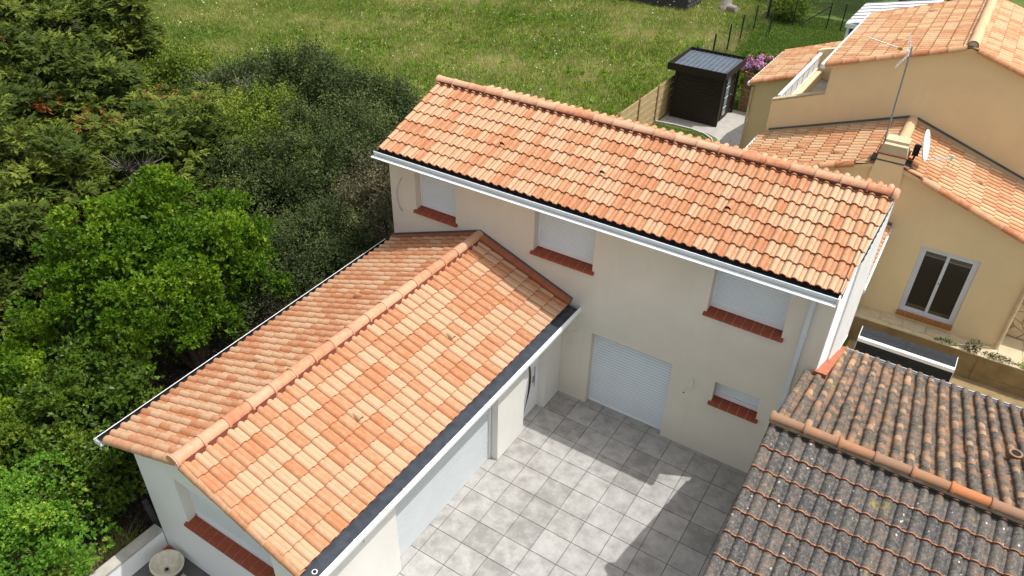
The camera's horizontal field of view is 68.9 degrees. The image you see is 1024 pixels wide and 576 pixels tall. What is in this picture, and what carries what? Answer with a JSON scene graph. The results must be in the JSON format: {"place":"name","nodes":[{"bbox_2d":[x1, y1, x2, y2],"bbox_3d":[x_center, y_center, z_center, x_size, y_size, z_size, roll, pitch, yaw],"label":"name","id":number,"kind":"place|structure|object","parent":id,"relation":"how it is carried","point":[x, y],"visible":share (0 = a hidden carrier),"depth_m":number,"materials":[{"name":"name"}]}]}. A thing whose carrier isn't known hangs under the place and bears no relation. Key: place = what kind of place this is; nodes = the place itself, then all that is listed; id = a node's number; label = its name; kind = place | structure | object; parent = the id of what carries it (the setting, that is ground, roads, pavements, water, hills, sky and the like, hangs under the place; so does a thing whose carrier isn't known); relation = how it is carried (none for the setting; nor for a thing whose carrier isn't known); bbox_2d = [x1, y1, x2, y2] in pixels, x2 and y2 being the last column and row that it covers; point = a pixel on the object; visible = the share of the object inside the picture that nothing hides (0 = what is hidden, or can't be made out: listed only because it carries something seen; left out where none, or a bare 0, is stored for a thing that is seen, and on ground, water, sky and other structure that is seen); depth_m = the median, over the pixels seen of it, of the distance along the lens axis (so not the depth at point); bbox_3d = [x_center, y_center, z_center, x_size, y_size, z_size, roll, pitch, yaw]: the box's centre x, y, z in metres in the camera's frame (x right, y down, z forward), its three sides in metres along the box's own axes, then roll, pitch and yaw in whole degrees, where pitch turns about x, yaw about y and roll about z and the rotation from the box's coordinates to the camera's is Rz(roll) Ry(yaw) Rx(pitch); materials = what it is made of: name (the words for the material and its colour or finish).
{"place":"outdoors","nodes":[
{"label":"outdoors","id":0,"kind":"place"},
{"bbox_2d":[132,550,209,575],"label":"gravel path","id":1,"kind":"structure","parent":0,"point":[189,568],"depth_m":14.13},
{"bbox_2d":[149,549,184,575],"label":"stone basin","id":2,"kind":"object","parent":1,"relation":"on","point":[168,562],"visible":1,"depth_m":14.03,"materials":[{"name":"stone"}]},
{"bbox_2d":[1,172,393,575],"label":"garden soil","id":3,"kind":"structure","parent":0,"point":[144,521],"depth_m":18.98,"materials":[{"name":"black soil"}]},
{"bbox_2d":[0,408,66,534],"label":"laurel shrub","id":4,"kind":"object","parent":3,"relation":"on","point":[14,447],"visible":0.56,"depth_m":14.37,"materials":[{"name":"green plant"}]},
{"bbox_2d":[0,196,95,348],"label":"cypress tree","id":5,"kind":"object","parent":3,"relation":"on","point":[15,228],"visible":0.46,"depth_m":17.52,"materials":[{"name":"green plant"}]},
{"bbox_2d":[0,324,100,459],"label":"laurel shrub","id":6,"kind":"object","parent":3,"relation":"on","point":[24,372],"visible":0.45,"depth_m":15.42,"materials":[{"name":"green plant"}]},
{"bbox_2d":[0,442,123,575],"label":"light shrub","id":7,"kind":"object","parent":3,"relation":"on","point":[21,513],"visible":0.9,"depth_m":12.97,"materials":[{"name":"green plant"}]},
{"bbox_2d":[0,93,158,276],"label":"cypress tree","id":8,"kind":"object","parent":3,"relation":"on","point":[38,162],"visible":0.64,"depth_m":19.42,"materials":[{"name":"green plant"}]},
{"bbox_2d":[21,414,147,546],"bbox_3d":[-8.292,3.594,14.502,2.573,2.510,2.901,21,39,26],"label":"camellia shrub","id":9,"kind":"object","parent":3,"relation":"on","point":[115,483],"visible":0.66,"depth_m":13.90,"materials":[{"name":"green plant"}]},
{"bbox_2d":[12,326,164,458],"bbox_3d":[-8.639,2.442,15.530,3.342,3.214,2.769,21,39,26],"label":"laurel shrub","id":10,"kind":"object","parent":3,"relation":"on","point":[63,393],"visible":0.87,"depth_m":14.87,"materials":[{"name":"green plant"}]},
{"bbox_2d":[45,515,148,575],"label":"dry grass","id":11,"kind":"structure","parent":3,"relation":"on","point":[118,548],"depth_m":14.21,"materials":[{"name":"green plant"}]},
{"bbox_2d":[127,531,139,541],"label":"plant","id":12,"kind":"object","parent":3,"relation":"on","point":[130,537],"visible":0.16,"depth_m":14.32,"materials":[{"name":"green plant"}]},
{"bbox_2d":[4,161,296,376],"bbox_3d":[-8.122,-0.291,17.851,4.955,5.147,7.207,21,39,26],"label":"laurel tree","id":13,"kind":"object","parent":3,"relation":"on","point":[136,261],"visible":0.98,"depth_m":16.45,"materials":[{"name":"green plant"}]},
{"bbox_2d":[57,85,262,224],"bbox_3d":[-10.307,-3.511,22.577,6.168,4.963,6.750,21,39,26],"label":"cypress tree","id":14,"kind":"object","parent":3,"relation":"on","point":[144,137],"visible":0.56,"depth_m":21.41,"materials":[{"name":"green plant"}]},
{"bbox_2d":[124,81,259,163],"bbox_3d":[-10.805,-5.207,25.954,5.500,3.873,6.711,-16,38,-23],"label":"cypress tree","id":15,"kind":"object","parent":3,"relation":"on","point":[160,91],"visible":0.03,"depth_m":25.75,"materials":[{"name":"green plant"}]},
{"bbox_2d":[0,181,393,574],"bbox_3d":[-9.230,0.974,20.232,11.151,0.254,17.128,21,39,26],"label":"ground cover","id":16,"kind":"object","parent":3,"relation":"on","point":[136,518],"visible":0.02,"depth_m":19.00,"materials":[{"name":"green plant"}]},
{"bbox_2d":[168,128,320,251],"bbox_3d":[-8.193,-2.690,22.340,4.886,3.911,4.846,-12,37,-19],"label":"blackthorn bush","id":17,"kind":"object","parent":3,"relation":"on","point":[228,161],"visible":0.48,"depth_m":21.64,"materials":[{"name":"green plant"}]},
{"bbox_2d":[179,71,337,223],"bbox_3d":[-8.351,-4.900,24.730,6.326,4.826,6.303,21,39,26],"label":"hawthorn bush","id":18,"kind":"object","parent":3,"relation":"on","point":[242,115],"visible":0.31,"depth_m":23.51,"materials":[{"name":"green plant"}]},
{"bbox_2d":[213,182,386,341],"bbox_3d":[-5.303,-0.590,19.815,4.756,3.470,5.042,0,35,-2],"label":"blackthorn bush","id":19,"kind":"object","parent":3,"relation":"on","point":[327,251],"visible":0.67,"depth_m":19.51,"materials":[{"name":"green plant"}]},
{"bbox_2d":[231,91,402,234],"bbox_3d":[-5.681,-3.917,23.449,5.849,4.786,6.284,21,39,26],"label":"blackthorn bush","id":20,"kind":"object","parent":3,"relation":"on","point":[344,135],"visible":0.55,"depth_m":22.29,"materials":[{"name":"green plant"}]},
{"bbox_2d":[224,31,420,171],"bbox_3d":[-6.939,-6.519,26.763,6.831,5.232,5.968,21,39,26],"label":"blackthorn bush","id":21,"kind":"object","parent":3,"relation":"on","point":[324,73],"visible":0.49,"depth_m":25.86,"materials":[{"name":"green plant"}]},
{"bbox_2d":[303,139,393,259],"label":"brown bush","id":22,"kind":"object","parent":3,"relation":"on","point":[383,210],"visible":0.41,"depth_m":20.77,"materials":[{"name":"green plant"}]},
{"bbox_2d":[322,64,426,205],"bbox_3d":[-4.049,-5.234,25.890,5.535,4.239,5.955,21,39,26],"label":"blackthorn bush","id":23,"kind":"object","parent":3,"relation":"on","point":[401,111],"visible":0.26,"depth_m":25.23,"materials":[{"name":"green plant"}]},
{"bbox_2d":[5,0,919,574],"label":"ground","id":24,"kind":"structure","parent":0,"point":[485,34],"depth_m":42.01,"materials":[{"name":"green plant"}]},
{"bbox_2d":[0,0,168,165],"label":"cypress tree","id":25,"kind":"object","parent":24,"relation":"on","point":[46,75],"visible":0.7,"depth_m":23.26,"materials":[{"name":"green plant"}]},
{"bbox_2d":[0,0,176,107],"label":"cypress tree","id":26,"kind":"object","parent":24,"relation":"on","point":[128,25],"visible":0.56,"depth_m":28.16,"materials":[{"name":"green plant"}]},
{"bbox_2d":[89,524,167,575],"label":"boundary wall","id":27,"kind":"structure","parent":24,"relation":"on","point":[127,560],"depth_m":14.00,"materials":[{"name":"white paint"}]},
{"bbox_2d":[102,30,196,84],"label":"hawthorn bush","id":28,"kind":"object","parent":24,"relation":"on","point":[169,47],"visible":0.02,"depth_m":32.20,"materials":[{"name":"green plant"}]},
{"bbox_2d":[141,498,165,537],"bbox_3d":[-6.936,4.490,14.491,0.281,0.980,0.100,21,39,26],"label":"leaning board","id":29,"kind":"object","parent":24,"relation":"on","point":[150,511],"visible":0.64,"depth_m":14.40,"materials":[{"name":"black wood"}]},
{"bbox_2d":[108,35,233,111],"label":"hawthorn bush","id":30,"kind":"object","parent":24,"relation":"on","point":[173,60],"visible":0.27,"depth_m":29.06,"materials":[{"name":"green plant"}]},
{"bbox_2d":[172,44,320,119],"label":"blackthorn bush","id":31,"kind":"object","parent":24,"relation":"on","point":[231,75],"visible":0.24,"depth_m":27.93,"materials":[{"name":"green plant"}]},
{"bbox_2d":[93,230,581,575],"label":"garage wing","id":32,"kind":"structure","parent":24,"relation":"on","point":[366,413],"depth_m":13.65,"materials":[{"name":"orange tile"}]},
{"bbox_2d":[395,407,490,556],"bbox_3d":[-1.352,3.586,14.832,0.055,2.300,3.270,21,39,26],"label":"garage door","id":33,"kind":"structure","parent":32,"relation":"in","point":[418,508],"depth_m":15.03,"materials":[{"name":"white paint"}]},
{"bbox_2d":[523,357,538,418],"bbox_3d":[0.374,2.113,17.076,0.132,2.220,0.923,21,39,26],"label":"front door","id":34,"kind":"structure","parent":32,"relation":"in","point":[531,373],"depth_m":17.33,"materials":[{"name":"white paint"}]},
{"bbox_2d":[157,0,734,95],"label":"meadow flowers","id":35,"kind":"object","parent":24,"relation":"on","point":[458,30],"visible":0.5,"depth_m":42.69,"materials":[{"name":"white plant"}]},
{"bbox_2d":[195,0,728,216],"bbox_3d":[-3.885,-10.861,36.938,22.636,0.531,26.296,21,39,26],"label":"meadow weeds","id":36,"kind":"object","parent":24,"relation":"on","point":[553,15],"visible":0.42,"depth_m":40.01,"materials":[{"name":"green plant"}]},
{"bbox_2d":[371,75,900,472],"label":"house","id":37,"kind":"structure","parent":24,"relation":"on","point":[715,290],"depth_m":15.70,"materials":[{"name":"beige paint"}]},
{"bbox_2d":[615,75,674,125],"bbox_3d":[4.665,-6.556,30.221,0.090,1.710,13.590,21,39,26],"label":"board fence","id":38,"kind":"object","parent":24,"relation":"on","point":[655,105],"visible":0.35,"depth_m":31.87,"materials":[{"name":"brown wood"}]},
{"bbox_2d":[628,0,701,10],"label":"timber stack","id":39,"kind":"object","parent":24,"relation":"on","point":[682,4],"visible":0.96,"depth_m":48.83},
{"bbox_2d":[718,0,738,12],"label":"tree stump","id":40,"kind":"object","parent":24,"relation":"on","point":[729,7],"visible":0.87,"depth_m":48.57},
{"bbox_2d":[703,346,1023,575],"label":"outbuilding","id":41,"kind":"structure","parent":24,"relation":"on","point":[863,464],"depth_m":10.97,"materials":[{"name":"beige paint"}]},
{"bbox_2d":[739,0,1023,349],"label":"neighbour house","id":42,"kind":"structure","parent":24,"relation":"on","point":[958,225],"depth_m":19.51,"materials":[{"name":"beige paint"}]},
{"bbox_2d":[867,36,912,143],"bbox_3d":[8.719,-4.621,17.901,1.063,2.963,0.422,21,39,26],"label":"antenna","id":43,"kind":"object","parent":42,"relation":"attached to","point":[910,49],"visible":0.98,"depth_m":17.32,"materials":[{"name":"metal"}]},
{"bbox_2d":[908,129,954,168],"bbox_3d":[10.051,-3.232,17.896,0.589,0.997,0.923,-16,39,-24],"label":"satellite dish","id":44,"kind":"object","parent":42,"relation":"on","point":[925,146],"visible":0.97,"depth_m":18.04,"materials":[{"name":"white paint"}]},
{"bbox_2d":[898,246,980,324],"bbox_3d":[10.930,-0.071,19.174,1.336,1.978,0.105,21,39,26],"label":"sliding window","id":45,"kind":"structure","parent":42,"relation":"in","point":[939,282],"depth_m":19.14,"materials":[{"name":"white glass"}]},
{"bbox_2d":[847,316,1023,397],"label":"retaining wall","id":46,"kind":"structure","parent":24,"relation":"on","point":[996,375],"depth_m":19.01,"materials":[{"name":"brown concrete"}]},
{"bbox_2d":[397,391,746,575],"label":"courtyard","id":47,"kind":"structure","parent":0,"point":[564,484],"depth_m":15.58,"materials":[{"name":"grey tile"}]},
{"bbox_2d":[654,123,706,139],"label":"garden lawn","id":48,"kind":"structure","parent":0,"point":[701,135],"depth_m":32.20,"materials":[{"name":"green plant"}]},
{"bbox_2d":[656,120,712,141],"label":"path kerb","id":49,"kind":"structure","parent":48,"relation":"on","point":[688,128],"depth_m":32.31,"materials":[{"name":"concrete"}]},
{"bbox_2d":[659,109,748,140],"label":"paved path","id":50,"kind":"structure","parent":0,"point":[729,122],"depth_m":32.87,"materials":[{"name":"grey concrete"}]},
{"bbox_2d":[667,46,747,126],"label":"garden shed","id":51,"kind":"structure","parent":50,"relation":"on","point":[705,81],"depth_m":32.51,"materials":[{"name":"black wood"}]},
{"bbox_2d":[719,75,733,120],"bbox_3d":[9.465,-8.453,32.761,0.130,2.050,0.900,21,39,26],"label":"door","id":52,"kind":"structure","parent":51,"relation":"in","point":[728,87],"depth_m":32.78,"materials":[{"name":"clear glass"}]},
{"bbox_2d":[719,122,746,146],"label":"asphalt path","id":53,"kind":"structure","parent":0,"point":[732,138],"depth_m":31.67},
{"bbox_2d":[737,71,755,110],"bbox_3d":[11.809,-8.239,32.854,3.657,1.800,0.090,25,41,30],"label":"board fence","id":54,"kind":"object","parent":53,"relation":"on","point":[744,89],"visible":0.18,"depth_m":33.67,"materials":[{"name":"brown wood"}]},
{"bbox_2d":[647,0,1023,119],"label":"lawn","id":55,"kind":"structure","parent":0,"point":[854,5],"depth_m":49.02,"materials":[{"name":"green plant"}]},
{"bbox_2d":[697,0,773,51],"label":"wire fence","id":56,"kind":"object","parent":55,"relation":"on","point":[740,33],"visible":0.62,"depth_m":42.59,"materials":[{"name":"green metal"}]},
{"bbox_2d":[655,15,846,138],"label":"lawn grass","id":57,"kind":"structure","parent":55,"relation":"on","point":[750,45],"depth_m":44.05,"materials":[{"name":"green plant"}]},
{"bbox_2d":[735,50,774,94],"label":"hydrangea bush","id":58,"kind":"object","parent":55,"relation":"on","point":[756,66],"visible":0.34,"depth_m":33.56,"materials":[{"name":"pink plant"}]},
{"bbox_2d":[765,13,773,36],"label":"garden stake","id":59,"kind":"object","parent":55,"relation":"on","point":[770,25],"visible":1,"depth_m":43.80,"materials":[{"name":"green metal"}]},
{"bbox_2d":[765,0,820,22],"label":"round bush","id":60,"kind":"object","parent":55,"relation":"on","point":[778,9],"visible":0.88,"depth_m":46.39,"materials":[{"name":"green plant"}]},
{"bbox_2d":[767,0,859,30],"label":"wire fence","id":61,"kind":"object","parent":55,"relation":"on","point":[831,6],"visible":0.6,"depth_m":45.39,"materials":[{"name":"green metal"}]},
{"bbox_2d":[844,0,943,38],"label":"conservatory","id":62,"kind":"object","parent":55,"relation":"on","point":[857,18],"visible":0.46,"depth_m":38.45,"materials":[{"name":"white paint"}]},
{"bbox_2d":[854,326,957,382],"bbox_3d":[9.450,2.000,18.291,2.158,1.475,0.580,21,39,26],"label":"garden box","id":63,"kind":"object","parent":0,"point":[936,364],"visible":0.45,"depth_m":17.86,"materials":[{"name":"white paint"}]},
{"bbox_2d":[846,339,1023,407],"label":"yard","id":64,"kind":"structure","parent":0,"point":[992,392],"depth_m":18.88,"materials":[{"name":"brown concrete"}]},
{"bbox_2d":[855,304,1023,370],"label":"terrace","id":65,"kind":"structure","parent":0,"point":[1012,348],"depth_m":19.35,"materials":[{"name":"tile"}]},
{"bbox_2d":[934,336,957,346],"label":"plant","id":66,"kind":"object","parent":65,"relation":"on","point":[948,341],"visible":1,"depth_m":19.15,"materials":[{"name":"green plant"}]},
{"bbox_2d":[964,338,982,353],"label":"plant","id":67,"kind":"object","parent":65,"relation":"on","point":[975,344],"visible":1,"depth_m":18.83,"materials":[{"name":"green plant"}]},
{"bbox_2d":[982,351,1016,364],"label":"plant","id":68,"kind":"object","parent":65,"relation":"on","point":[998,356],"visible":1,"depth_m":18.63,"materials":[{"name":"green plant"}]},
{"bbox_2d":[1006,299,1023,340],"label":"stone wall","id":69,"kind":"structure","parent":65,"relation":"on","point":[1016,329],"depth_m":19.24,"materials":[{"name":"beige stone"}]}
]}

